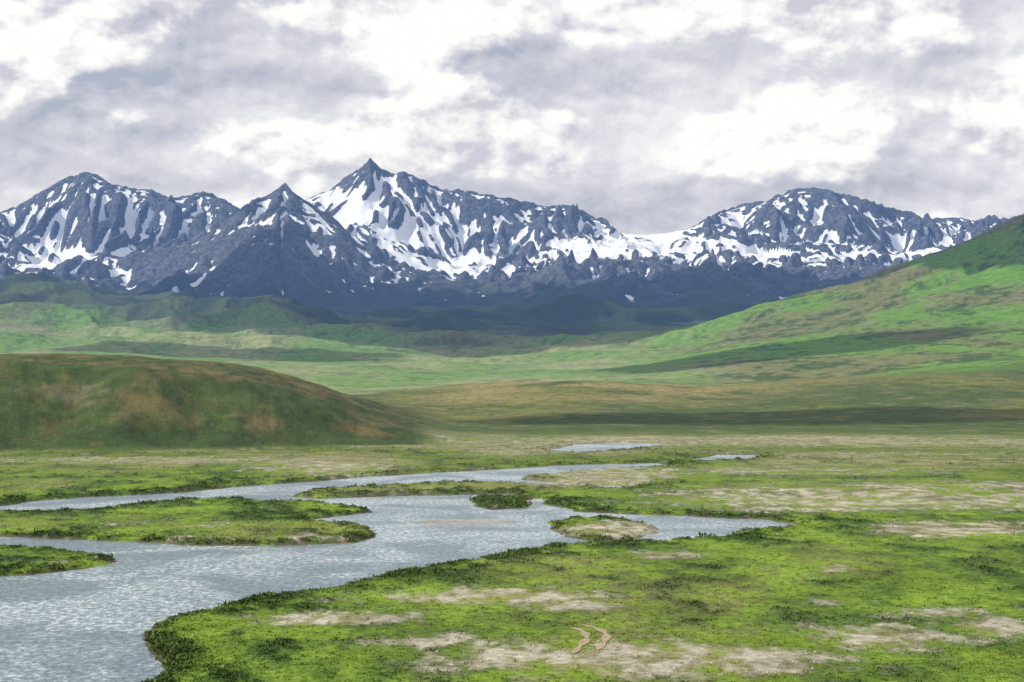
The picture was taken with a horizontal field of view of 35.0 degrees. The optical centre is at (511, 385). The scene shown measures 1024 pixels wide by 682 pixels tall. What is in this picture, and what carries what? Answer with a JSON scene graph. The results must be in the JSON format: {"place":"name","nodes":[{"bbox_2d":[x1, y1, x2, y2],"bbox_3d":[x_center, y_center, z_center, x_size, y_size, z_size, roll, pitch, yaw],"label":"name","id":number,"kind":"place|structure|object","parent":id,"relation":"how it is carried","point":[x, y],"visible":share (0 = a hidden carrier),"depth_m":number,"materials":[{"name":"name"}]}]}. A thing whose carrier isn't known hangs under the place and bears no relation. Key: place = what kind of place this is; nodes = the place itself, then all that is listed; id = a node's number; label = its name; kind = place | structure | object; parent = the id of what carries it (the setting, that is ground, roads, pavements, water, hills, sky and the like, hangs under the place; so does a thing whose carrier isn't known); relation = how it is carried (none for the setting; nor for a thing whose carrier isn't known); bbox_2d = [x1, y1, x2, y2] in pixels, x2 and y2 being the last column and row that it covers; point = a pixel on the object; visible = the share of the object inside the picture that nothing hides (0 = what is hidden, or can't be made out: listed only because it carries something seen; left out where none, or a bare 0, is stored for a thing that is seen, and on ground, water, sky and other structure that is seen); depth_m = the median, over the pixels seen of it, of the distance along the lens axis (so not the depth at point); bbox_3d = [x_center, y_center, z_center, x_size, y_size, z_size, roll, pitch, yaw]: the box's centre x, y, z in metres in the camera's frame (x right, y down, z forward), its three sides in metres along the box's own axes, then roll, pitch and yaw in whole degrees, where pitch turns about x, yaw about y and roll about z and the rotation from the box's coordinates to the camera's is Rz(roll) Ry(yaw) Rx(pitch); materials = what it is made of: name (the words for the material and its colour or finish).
{"place":"outdoors","nodes":[
{"label":"outdoors","id":0,"kind":"place"},
{"bbox_2d":[0,443,793,681],"bbox_3d":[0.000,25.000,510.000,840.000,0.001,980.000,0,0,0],"label":"river","id":1,"kind":"structure","parent":0,"point":[93,624],"depth_m":229.92,"materials":[{"name":"liquid"}]},
{"bbox_2d":[0,158,1019,317],"bbox_3d":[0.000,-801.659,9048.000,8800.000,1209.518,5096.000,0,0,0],"label":"snow mountain range","id":2,"kind":"structure","parent":0,"point":[370,234],"depth_m":9093.05,"materials":[{"name":"grey stone"}]},
{"bbox_2d":[0,214,1023,681],"bbox_3d":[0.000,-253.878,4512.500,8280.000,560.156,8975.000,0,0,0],"label":"ground","id":3,"kind":"structure","parent":0,"point":[908,356],"depth_m":634.84,"materials":[{"name":"green plant"}]},
{"bbox_2d":[0,444,1023,681],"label":"meadow shrubs","id":4,"kind":"object","parent":3,"relation":"on","point":[185,662],"visible":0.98,"depth_m":197.01,"materials":[{"name":"green plant"}]},
{"bbox_2d":[2,440,1023,680],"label":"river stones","id":5,"kind":"object","parent":3,"relation":"on","point":[533,645],"visible":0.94,"depth_m":153.22,"materials":[{"name":"grey stone"}]},
{"bbox_2d":[0,0,1023,234],"label":"sky","id":6,"kind":"structure","parent":0,"point":[648,117],"materials":[{"name":"white"}]},
{"bbox_2d":[567,624,610,653],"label":"dirt track","id":7,"kind":"structure","parent":0,"point":[606,636],"depth_m":154.93,"materials":[{"name":"beige soil"}]}
]}

